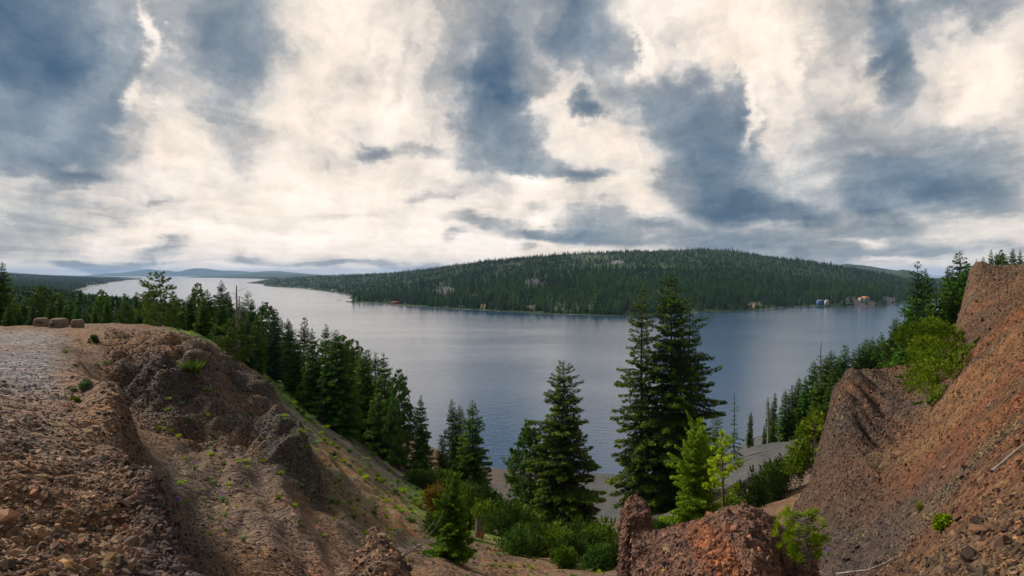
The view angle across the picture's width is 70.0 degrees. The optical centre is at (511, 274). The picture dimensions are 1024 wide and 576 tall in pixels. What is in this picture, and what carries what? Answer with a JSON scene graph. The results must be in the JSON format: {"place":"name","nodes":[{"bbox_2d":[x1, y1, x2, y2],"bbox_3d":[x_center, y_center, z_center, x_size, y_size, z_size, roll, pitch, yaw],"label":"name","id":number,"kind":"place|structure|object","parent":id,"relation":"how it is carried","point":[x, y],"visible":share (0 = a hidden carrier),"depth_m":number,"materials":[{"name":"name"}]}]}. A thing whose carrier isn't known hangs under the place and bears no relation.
{"place":"outdoors","nodes":[
{"label":"outdoors","id":0,"kind":"place"},
{"bbox_2d":[0,272,310,291],"bbox_3d":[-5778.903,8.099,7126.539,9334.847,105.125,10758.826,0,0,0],"label":"forest up the lake","id":1,"kind":"structure","parent":0,"point":[65,282],"depth_m":4409.29,"materials":[{"name":"green plant"}]},
{"bbox_2d":[18,273,325,277],"bbox_3d":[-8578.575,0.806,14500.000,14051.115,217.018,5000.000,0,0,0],"label":"hills","id":2,"kind":"structure","parent":0,"point":[252,275],"depth_m":13294.64,"materials":[{"name":"green plant"}]},
{"bbox_2d":[87,268,330,275],"bbox_3d":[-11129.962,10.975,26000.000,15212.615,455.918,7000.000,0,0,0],"label":"mountain range","id":3,"kind":"structure","parent":0,"point":[196,272],"depth_m":24187.35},
{"bbox_2d":[0,323,816,575],"bbox_3d":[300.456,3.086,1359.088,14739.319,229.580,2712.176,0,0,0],"label":"hillside","id":4,"kind":"structure","parent":0,"point":[754,455],"depth_m":31.52,"materials":[{"name":"brown soil"}]},
{"bbox_2d":[0,304,16,326],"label":"fir tree","id":5,"kind":"object","parent":4,"relation":"on","point":[7,322],"visible":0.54,"depth_m":87.86,"materials":[{"name":"green plant"}]},
{"bbox_2d":[0,262,20,325],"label":"fir tree","id":6,"kind":"object","parent":4,"relation":"on","point":[4,299],"visible":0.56,"depth_m":91.93,"materials":[{"name":"green plant"}]},
{"bbox_2d":[24,285,60,323],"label":"pine tree","id":7,"kind":"object","parent":4,"relation":"on","point":[43,302],"visible":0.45,"depth_m":129.28,"materials":[{"name":"green plant"}]},
{"bbox_2d":[49,318,68,327],"bbox_3d":[-35.646,3.840,57.506,1.228,0.799,1.004,0,0,3],"label":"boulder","id":8,"kind":"object","parent":4,"relation":"on","point":[58,322],"visible":0.94,"depth_m":57.10,"materials":[{"name":"brown stone"}]},
{"bbox_2d":[89,289,111,323],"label":"pine tree","id":9,"kind":"object","parent":4,"relation":"on","point":[99,309],"visible":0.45,"depth_m":99.64,"materials":[{"name":"green plant"}]},
{"bbox_2d":[115,301,134,323],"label":"pine tree","id":10,"kind":"object","parent":4,"relation":"on","point":[125,306],"visible":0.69,"depth_m":91.80,"materials":[{"name":"green plant"}]},
{"bbox_2d":[0,280,255,326],"bbox_3d":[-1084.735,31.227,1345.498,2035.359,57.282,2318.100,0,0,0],"label":"forest below the plateau","id":11,"kind":"object","parent":4,"relation":"on","point":[81,299],"visible":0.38,"depth_m":219.73,"materials":[{"name":"green plant"}]},
{"bbox_2d":[132,271,183,326],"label":"pine tree","id":12,"kind":"object","parent":4,"relation":"on","point":[155,294],"visible":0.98,"depth_m":73.58,"materials":[{"name":"green plant"}]},
{"bbox_2d":[163,295,187,328],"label":"pine tree","id":13,"kind":"object","parent":4,"relation":"on","point":[181,325],"visible":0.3,"depth_m":83.99,"materials":[{"name":"green plant"}]},
{"bbox_2d":[183,293,197,331],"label":"fir tree","id":14,"kind":"object","parent":4,"relation":"on","point":[191,318],"visible":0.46,"depth_m":99.76,"materials":[{"name":"green plant"}]},
{"bbox_2d":[185,283,206,317],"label":"pine tree","id":15,"kind":"object","parent":4,"relation":"on","point":[198,299],"visible":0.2,"depth_m":111.55,"materials":[{"name":"green plant"}]},
{"bbox_2d":[193,296,213,338],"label":"fir tree","id":16,"kind":"object","parent":4,"relation":"on","point":[202,330],"visible":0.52,"depth_m":95.67,"materials":[{"name":"green plant"}]},
{"bbox_2d":[199,290,220,337],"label":"fir tree","id":17,"kind":"object","parent":4,"relation":"on","point":[210,304],"visible":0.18,"depth_m":108.00,"materials":[{"name":"green plant"}]},
{"bbox_2d":[207,301,237,352],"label":"fir tree","id":18,"kind":"object","parent":4,"relation":"on","point":[214,335],"visible":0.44,"depth_m":85.77,"materials":[{"name":"green plant"}]},
{"bbox_2d":[211,280,233,326],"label":"fir tree","id":19,"kind":"object","parent":4,"relation":"on","point":[222,298],"visible":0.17,"depth_m":111.85,"materials":[{"name":"green plant"}]},
{"bbox_2d":[212,318,255,362],"bbox_3d":[-21.265,5.091,55.889,3.118,3.588,3.029,0,0,-29],"label":"pine tree","id":20,"kind":"object","parent":4,"relation":"on","point":[240,355],"visible":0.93,"depth_m":55.76,"materials":[{"name":"green plant"}]},
{"bbox_2d":[238,318,258,370],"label":"spruce tree","id":21,"kind":"object","parent":4,"relation":"on","point":[251,364],"visible":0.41,"depth_m":83.89,"materials":[{"name":"green plant"}]},
{"bbox_2d":[245,300,268,366],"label":"fir tree","id":22,"kind":"object","parent":4,"relation":"on","point":[251,315],"visible":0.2,"depth_m":104.83,"materials":[{"name":"green plant"}]},
{"bbox_2d":[249,314,267,374],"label":"fir tree","id":23,"kind":"object","parent":4,"relation":"on","point":[259,361],"visible":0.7,"depth_m":91.88,"materials":[{"name":"green plant"}]},
{"bbox_2d":[255,301,270,354],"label":"fir tree","id":24,"kind":"object","parent":4,"relation":"on","point":[263,324],"visible":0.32,"depth_m":149.91,"materials":[{"name":"green plant"}]},
{"bbox_2d":[257,302,278,341],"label":"pine tree","id":25,"kind":"object","parent":4,"relation":"on","point":[269,313],"visible":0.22,"depth_m":164.41,"materials":[{"name":"green plant"}]},
{"bbox_2d":[261,312,288,383],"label":"spruce tree","id":26,"kind":"object","parent":4,"relation":"on","point":[274,353],"visible":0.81,"depth_m":109.64,"materials":[{"name":"green plant"}]},
{"bbox_2d":[277,319,302,381],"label":"fir tree","id":27,"kind":"object","parent":4,"relation":"on","point":[287,338],"visible":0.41,"depth_m":119.61,"materials":[{"name":"green plant"}]},
{"bbox_2d":[281,338,307,403],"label":"fir tree","id":28,"kind":"object","parent":4,"relation":"on","point":[292,383],"visible":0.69,"depth_m":107.53,"materials":[{"name":"green plant"}]},
{"bbox_2d":[296,317,315,396],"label":"fir tree","id":29,"kind":"object","parent":4,"relation":"on","point":[304,340],"visible":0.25,"depth_m":124.92,"materials":[{"name":"green plant"}]},
{"bbox_2d":[5,326,614,575],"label":"ground cover","id":30,"kind":"object","parent":4,"relation":"on","point":[197,365],"visible":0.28,"depth_m":42.85,"materials":[{"name":"green plant"}]},
{"bbox_2d":[295,329,327,417],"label":"fir tree","id":31,"kind":"object","parent":4,"relation":"on","point":[313,365],"visible":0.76,"depth_m":103.53,"materials":[{"name":"green plant"}]},
{"bbox_2d":[314,324,335,405],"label":"fir tree","id":32,"kind":"object","parent":4,"relation":"on","point":[324,344],"visible":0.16,"depth_m":129.71,"materials":[{"name":"green plant"}]},
{"bbox_2d":[306,330,369,439],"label":"fir tree","id":33,"kind":"object","parent":4,"relation":"on","point":[338,387],"visible":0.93,"depth_m":101.02,"materials":[{"name":"green plant"}]},
{"bbox_2d":[326,334,363,405],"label":"pine tree","id":34,"kind":"object","parent":4,"relation":"on","point":[347,343],"visible":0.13,"depth_m":134.42,"materials":[{"name":"green plant"}]},
{"bbox_2d":[352,348,381,445],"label":"fir tree","id":35,"kind":"object","parent":4,"relation":"on","point":[361,387],"visible":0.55,"depth_m":121.32,"materials":[{"name":"green plant"}]},
{"bbox_2d":[365,351,383,440],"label":"fir tree","id":36,"kind":"object","parent":4,"relation":"on","point":[375,369],"visible":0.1,"depth_m":123.54,"materials":[{"name":"green plant"}]},
{"bbox_2d":[363,352,407,462],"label":"fir tree","id":37,"kind":"object","parent":4,"relation":"on","point":[379,447],"visible":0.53,"depth_m":115.35,"materials":[{"name":"green plant"}]},
{"bbox_2d":[379,369,417,469],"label":"pine tree","id":38,"kind":"object","parent":4,"relation":"on","point":[392,419],"visible":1,"depth_m":112.17,"materials":[{"name":"green plant"}]},
{"bbox_2d":[384,514,442,556],"bbox_3d":[-1.894,5.475,15.035,1.408,1.702,2.826,0,0,-22],"label":"dead shrub","id":39,"kind":"object","parent":4,"relation":"on","point":[407,551],"visible":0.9,"depth_m":16.02,"materials":[{"name":"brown wood"}]},
{"bbox_2d":[404,395,437,473],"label":"fir tree","id":40,"kind":"object","parent":4,"relation":"on","point":[420,460],"visible":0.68,"depth_m":114.50,"materials":[{"name":"green plant"}]},
{"bbox_2d":[403,466,448,488],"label":"shrub","id":41,"kind":"object","parent":4,"relation":"on","point":[421,478],"visible":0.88,"depth_m":98.90,"materials":[{"name":"green plant"}]},
{"bbox_2d":[421,478,445,512],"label":"shrub","id":42,"kind":"object","parent":4,"relation":"on","point":[432,491],"visible":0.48,"depth_m":72.80,"materials":[{"name":"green plant"}]},
{"bbox_2d":[421,510,445,536],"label":"shrub","id":43,"kind":"object","parent":4,"relation":"on","point":[430,519],"visible":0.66,"depth_m":48.94,"materials":[{"name":"green plant"}]},
{"bbox_2d":[434,435,449,487],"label":"fir tree","id":44,"kind":"object","parent":4,"relation":"on","point":[443,464],"visible":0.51,"depth_m":121.71,"materials":[{"name":"green plant"}]},
{"bbox_2d":[437,399,461,475],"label":"spruce tree","id":45,"kind":"object","parent":4,"relation":"on","point":[450,419],"visible":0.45,"depth_m":134.38,"materials":[{"name":"green plant"}]},
{"bbox_2d":[421,469,477,564],"bbox_3d":[-3.319,12.496,37.939,2.606,4.737,2.754,0,0,36],"label":"fir tree","id":46,"kind":"object","parent":4,"relation":"on","point":[453,539],"visible":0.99,"depth_m":37.68,"materials":[{"name":"green plant"}]},
{"bbox_2d":[447,405,469,478],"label":"fir tree","id":47,"kind":"object","parent":4,"relation":"on","point":[459,423],"visible":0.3,"depth_m":133.64,"materials":[{"name":"green plant"}]},
{"bbox_2d":[456,479,484,513],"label":"shrub","id":48,"kind":"object","parent":4,"relation":"on","point":[472,491],"visible":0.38,"depth_m":80.99,"materials":[{"name":"green plant"}]},
{"bbox_2d":[450,399,492,489],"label":"fir tree","id":49,"kind":"object","parent":4,"relation":"on","point":[472,463],"visible":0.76,"depth_m":125.36,"materials":[{"name":"green plant"}]},
{"bbox_2d":[470,497,497,531],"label":"shrub","id":50,"kind":"object","parent":4,"relation":"on","point":[479,506],"visible":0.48,"depth_m":71.37,"materials":[{"name":"green plant"}]},
{"bbox_2d":[478,486,508,517],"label":"shrub","id":51,"kind":"object","parent":4,"relation":"on","point":[495,495],"visible":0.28,"depth_m":93.68,"materials":[{"name":"green plant"}]},
{"bbox_2d":[478,497,525,536],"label":"shrub","id":52,"kind":"object","parent":4,"relation":"on","point":[510,518],"visible":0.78,"depth_m":68.69,"materials":[{"name":"green plant"}]},
{"bbox_2d":[0,262,1023,575],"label":"loose stones","id":53,"kind":"object","parent":4,"relation":"on","point":[116,524],"visible":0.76,"depth_m":12.04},
{"bbox_2d":[492,519,532,558],"bbox_3d":[0.065,18.362,50.618,2.911,2.656,3.146,0,0,0],"label":"shrub","id":54,"kind":"object","parent":4,"relation":"on","point":[515,545],"visible":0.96,"depth_m":50.09,"materials":[{"name":"green plant"}]},
{"bbox_2d":[495,497,540,531],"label":"shrub","id":55,"kind":"object","parent":4,"relation":"on","point":[529,516],"visible":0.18,"depth_m":75.57,"materials":[{"name":"green plant"}]},
{"bbox_2d":[500,422,549,513],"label":"pine tree","id":56,"kind":"object","parent":4,"relation":"on","point":[519,484],"visible":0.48,"depth_m":83.52,"materials":[{"name":"green plant"}]},
{"bbox_2d":[505,528,549,556],"bbox_3d":[1.251,19.845,54.050,3.559,2.118,2.924,0,0,0],"label":"shrub","id":57,"kind":"object","parent":4,"relation":"on","point":[535,541],"visible":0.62,"depth_m":53.48,"materials":[{"name":"green plant"}]},
{"bbox_2d":[523,515,555,536],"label":"shrub","id":58,"kind":"object","parent":4,"relation":"on","point":[534,525],"visible":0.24,"depth_m":66.56,"materials":[{"name":"green plant"}]},
{"bbox_2d":[532,522,573,556],"bbox_3d":[3.097,19.794,54.158,3.474,2.754,3.200,0,0,0],"label":"shrub","id":59,"kind":"object","parent":4,"relation":"on","point":[557,532],"visible":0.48,"depth_m":53.97,"materials":[{"name":"green plant"}]},
{"bbox_2d":[549,544,578,568],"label":"shrub","id":60,"kind":"object","parent":4,"relation":"on","point":[563,557],"visible":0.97,"depth_m":44.27,"materials":[{"name":"green plant"}]},
{"bbox_2d":[523,360,606,533],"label":"fir tree","id":61,"kind":"object","parent":4,"relation":"on","point":[564,497],"visible":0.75,"depth_m":78.86,"materials":[{"name":"green plant"}]},
{"bbox_2d":[549,533,591,562],"bbox_3d":[3.962,18.484,49.445,3.138,2.332,2.784,0,0,0],"label":"shrub","id":62,"kind":"object","parent":4,"relation":"on","point":[576,542],"visible":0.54,"depth_m":49.23,"materials":[{"name":"green plant"}]},
{"bbox_2d":[567,516,594,535],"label":"shrub","id":63,"kind":"object","parent":4,"relation":"on","point":[578,523],"visible":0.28,"depth_m":69.62,"materials":[{"name":"green plant"}]},
{"bbox_2d":[575,530,610,556],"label":"shrub","id":64,"kind":"object","parent":4,"relation":"on","point":[589,536],"visible":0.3,"depth_m":55.11,"materials":[{"name":"green plant"}]},
{"bbox_2d":[575,540,613,571],"bbox_3d":[4.965,16.725,43.088,2.036,1.862,2.267,0,0,36],"label":"shrub","id":65,"kind":"object","parent":4,"relation":"on","point":[596,558],"visible":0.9,"depth_m":42.95,"materials":[{"name":"green plant"}]},
{"bbox_2d":[579,515,618,544],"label":"shrub","id":66,"kind":"object","parent":4,"relation":"on","point":[609,532],"visible":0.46,"depth_m":63.02,"materials":[{"name":"green plant"}]},
{"bbox_2d":[618,495,653,575],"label":"rock spire","id":67,"kind":"object","parent":4,"relation":"on","point":[631,520],"visible":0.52,"depth_m":14.21,"materials":[{"name":"brown stone"}]},
{"bbox_2d":[605,283,675,515],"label":"fir tree","id":68,"kind":"object","parent":4,"relation":"on","point":[634,469],"visible":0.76,"depth_m":107.30,"materials":[{"name":"green plant"}]},
{"bbox_2d":[637,270,707,513],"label":"fir tree","id":69,"kind":"object","parent":4,"relation":"on","point":[667,491],"visible":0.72,"depth_m":105.61,"materials":[{"name":"green plant"}]},
{"bbox_2d":[659,412,723,526],"bbox_3d":[14.320,16.404,58.020,5.354,11.078,5.734,0,0,-29],"label":"fir tree","id":70,"kind":"object","parent":4,"relation":"on","point":[694,504],"visible":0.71,"depth_m":57.63,"materials":[{"name":"green plant"}]},
{"bbox_2d":[677,416,721,512],"bbox_3d":[15.832,16.718,60.985,4.480,9.822,3.757,0,0,-18],"label":"fir tree","id":71,"kind":"object","parent":4,"relation":"on","point":[716,505],"visible":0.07,"depth_m":60.69,"materials":[{"name":"green plant"}]},
{"bbox_2d":[672,297,727,494],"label":"fir tree","id":72,"kind":"object","parent":4,"relation":"on","point":[708,413],"visible":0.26,"depth_m":107.78,"materials":[{"name":"green plant"}]},
{"bbox_2d":[710,417,729,472],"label":"pine tree","id":73,"kind":"object","parent":4,"relation":"on","point":[715,434],"visible":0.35,"depth_m":134.73,"materials":[{"name":"green plant"}]},
{"bbox_2d":[701,430,744,507],"bbox_3d":[14.939,14.272,52.126,3.057,6.537,3.636,0,0,-5],"label":"pine tree","id":74,"kind":"object","parent":4,"relation":"on","point":[723,474],"visible":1,"depth_m":52.02,"materials":[{"name":"green plant"}]},
{"bbox_2d":[716,492,749,507],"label":"shrub","id":75,"kind":"object","parent":4,"relation":"on","point":[729,500],"visible":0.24,"depth_m":71.32,"materials":[{"name":"green plant"}]},
{"bbox_2d":[725,397,744,462],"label":"spruce tree","id":76,"kind":"object","parent":4,"relation":"on","point":[733,433],"visible":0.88,"depth_m":139.89,"materials":[{"name":"green plant"}]},
{"bbox_2d":[745,413,754,447],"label":"narrow fir","id":77,"kind":"object","parent":4,"relation":"on","point":[749,438],"visible":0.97,"depth_m":157.87,"materials":[{"name":"green plant"}]},
{"bbox_2d":[732,465,772,507],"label":"shrub","id":78,"kind":"object","parent":4,"relation":"on","point":[754,495],"visible":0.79,"depth_m":75.83,"materials":[{"name":"green plant"}]},
{"bbox_2d":[748,458,787,503],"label":"shrub","id":79,"kind":"object","parent":4,"relation":"on","point":[774,487],"visible":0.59,"depth_m":79.29,"materials":[{"name":"green plant"}]},
{"bbox_2d":[762,452,804,491],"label":"shrub","id":80,"kind":"object","parent":4,"relation":"on","point":[787,476],"visible":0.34,"depth_m":81.21,"materials":[{"name":"green plant"}]},
{"bbox_2d":[774,390,795,441],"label":"fir tree","id":81,"kind":"object","parent":4,"relation":"on","point":[785,434],"visible":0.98,"depth_m":159.49,"materials":[{"name":"green plant"}]},
{"bbox_2d":[778,385,800,439],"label":"fir tree","id":82,"kind":"object","parent":4,"relation":"on","point":[792,396],"visible":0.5,"depth_m":161.48,"materials":[{"name":"green plant"}]},
{"bbox_2d":[790,375,811,438],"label":"fir tree","id":83,"kind":"object","parent":4,"relation":"on","point":[803,404],"visible":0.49,"depth_m":157.49,"materials":[{"name":"green plant"}]},
{"bbox_2d":[803,361,824,407],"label":"fir tree","id":84,"kind":"object","parent":4,"relation":"on","point":[812,378],"visible":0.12,"depth_m":164.83,"materials":[{"name":"green plant"}]},
{"bbox_2d":[807,357,835,412],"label":"fir tree","id":85,"kind":"object","parent":4,"relation":"on","point":[817,395],"visible":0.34,"depth_m":149.76,"materials":[{"name":"green plant"}]},
{"bbox_2d":[822,367,837,408],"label":"fir tree","id":86,"kind":"object","parent":4,"relation":"on","point":[829,392],"visible":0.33,"depth_m":139.78,"materials":[{"name":"green plant"}]},
{"bbox_2d":[830,345,853,398],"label":"fir tree","id":87,"kind":"object","parent":4,"relation":"on","point":[843,368],"visible":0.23,"depth_m":147.91,"materials":[{"name":"green plant"}]},
{"bbox_2d":[865,338,883,368],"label":"fir tree","id":88,"kind":"object","parent":4,"relation":"on","point":[876,350],"visible":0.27,"depth_m":148.06,"materials":[{"name":"green plant"}]},
{"bbox_2d":[880,317,901,367],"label":"fir tree","id":89,"kind":"object","parent":4,"relation":"on","point":[889,340],"visible":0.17,"depth_m":138.19,"materials":[{"name":"green plant"}]},
{"bbox_2d":[887,296,929,366],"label":"fir tree","id":90,"kind":"object","parent":4,"relation":"on","point":[900,353],"visible":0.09,"depth_m":89.94,"materials":[{"name":"green plant"}]},
{"bbox_2d":[897,261,932,356],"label":"spruce tree","id":91,"kind":"object","parent":4,"relation":"on","point":[919,288],"visible":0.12,"depth_m":95.05,"materials":[{"name":"green plant"}]},
{"bbox_2d":[915,268,937,328],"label":"fir tree","id":92,"kind":"object","parent":4,"relation":"on","point":[926,291],"visible":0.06,"depth_m":97.77,"materials":[{"name":"green plant"}]},
{"bbox_2d":[921,286,951,349],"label":"fir tree","id":93,"kind":"object","parent":4,"relation":"on","point":[931,311],"visible":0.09,"depth_m":91.49,"materials":[{"name":"green plant"}]},
{"bbox_2d":[935,279,962,337],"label":"fir tree","id":94,"kind":"object","parent":4,"relation":"on","point":[952,316],"visible":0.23,"depth_m":91.90,"materials":[{"name":"green plant"}]},
{"bbox_2d":[940,252,970,322],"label":"fir tree","id":95,"kind":"object","parent":4,"relation":"on","point":[955,278],"visible":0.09,"depth_m":98.14,"materials":[{"name":"green plant"}]},
{"bbox_2d":[945,264,972,325],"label":"fir tree","id":96,"kind":"object","parent":4,"relation":"on","point":[963,284],"visible":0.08,"depth_m":95.89,"materials":[{"name":"green plant"}]},
{"bbox_2d":[0,0,1023,274],"label":"sky","id":97,"kind":"structure","parent":0,"point":[321,137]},
{"bbox_2d":[68,275,967,475],"bbox_3d":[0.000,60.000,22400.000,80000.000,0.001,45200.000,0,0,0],"label":"lake","id":98,"kind":"structure","parent":0,"point":[498,368],"depth_m":583.16,"materials":[{"name":"blue liquid"}]},
{"bbox_2d":[248,246,964,315],"bbox_3d":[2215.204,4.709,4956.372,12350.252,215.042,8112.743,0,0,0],"label":"hills across the lake","id":99,"kind":"structure","parent":0,"point":[871,303],"depth_m":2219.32,"materials":[{"name":"green plant"}]},
{"bbox_2d":[842,264,896,273],"bbox_3d":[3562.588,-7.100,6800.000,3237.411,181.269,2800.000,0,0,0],"label":"wooded ridge","id":100,"kind":"structure","parent":0,"point":[875,269],"depth_m":6472.92,"materials":[{"name":"green plant"}]},
{"bbox_2d":[786,261,1023,575],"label":"rock slope","id":101,"kind":"structure","parent":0,"point":[901,394],"depth_m":26.07,"materials":[{"name":"brown stone"}]},
{"bbox_2d":[632,503,819,575],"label":"rock outcrop","id":102,"kind":"object","parent":101,"relation":"on","point":[749,557],"visible":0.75,"depth_m":11.94,"materials":[{"name":"brown stone"}]},
{"bbox_2d":[770,504,831,571],"bbox_3d":[4.552,4.194,11.590,0.945,1.026,0.707,0,0,0],"label":"young pine","id":103,"kind":"object","parent":102,"relation":"on","point":[812,542],"visible":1,"depth_m":11.58,"materials":[{"name":"green plant"}]},
{"bbox_2d":[779,429,817,478],"bbox_3d":[15.854,9.834,40.101,1.547,2.731,2.112,0,0,-36],"label":"shrub","id":104,"kind":"object","parent":101,"relation":"on","point":[800,453],"visible":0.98,"depth_m":39.93,"materials":[{"name":"green plant"}]},
{"bbox_2d":[794,408,824,451],"bbox_3d":[17.161,8.948,42.017,1.876,2.598,1.404,0,0,0],"label":"shrub","id":105,"kind":"object","parent":101,"relation":"on","point":[800,430],"visible":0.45,"depth_m":41.92,"materials":[{"name":"green plant"}]},
{"bbox_2d":[801,413,824,463],"bbox_3d":[17.184,9.444,40.954,2.149,3.408,1.838,0,0,-30],"label":"pine tree","id":106,"kind":"object","parent":101,"relation":"on","point":[819,422],"visible":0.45,"depth_m":40.91,"materials":[{"name":"green plant"}]},
{"bbox_2d":[891,316,980,406],"bbox_3d":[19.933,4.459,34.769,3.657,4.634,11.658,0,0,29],"label":"bush","id":107,"kind":"object","parent":101,"relation":"on","point":[922,368],"visible":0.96,"depth_m":35.16,"materials":[{"name":"green plant"}]},
{"bbox_2d":[931,513,953,533],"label":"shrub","id":108,"kind":"object","parent":101,"relation":"on","point":[941,522],"visible":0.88,"depth_m":7.57,"materials":[{"name":"green plant"}]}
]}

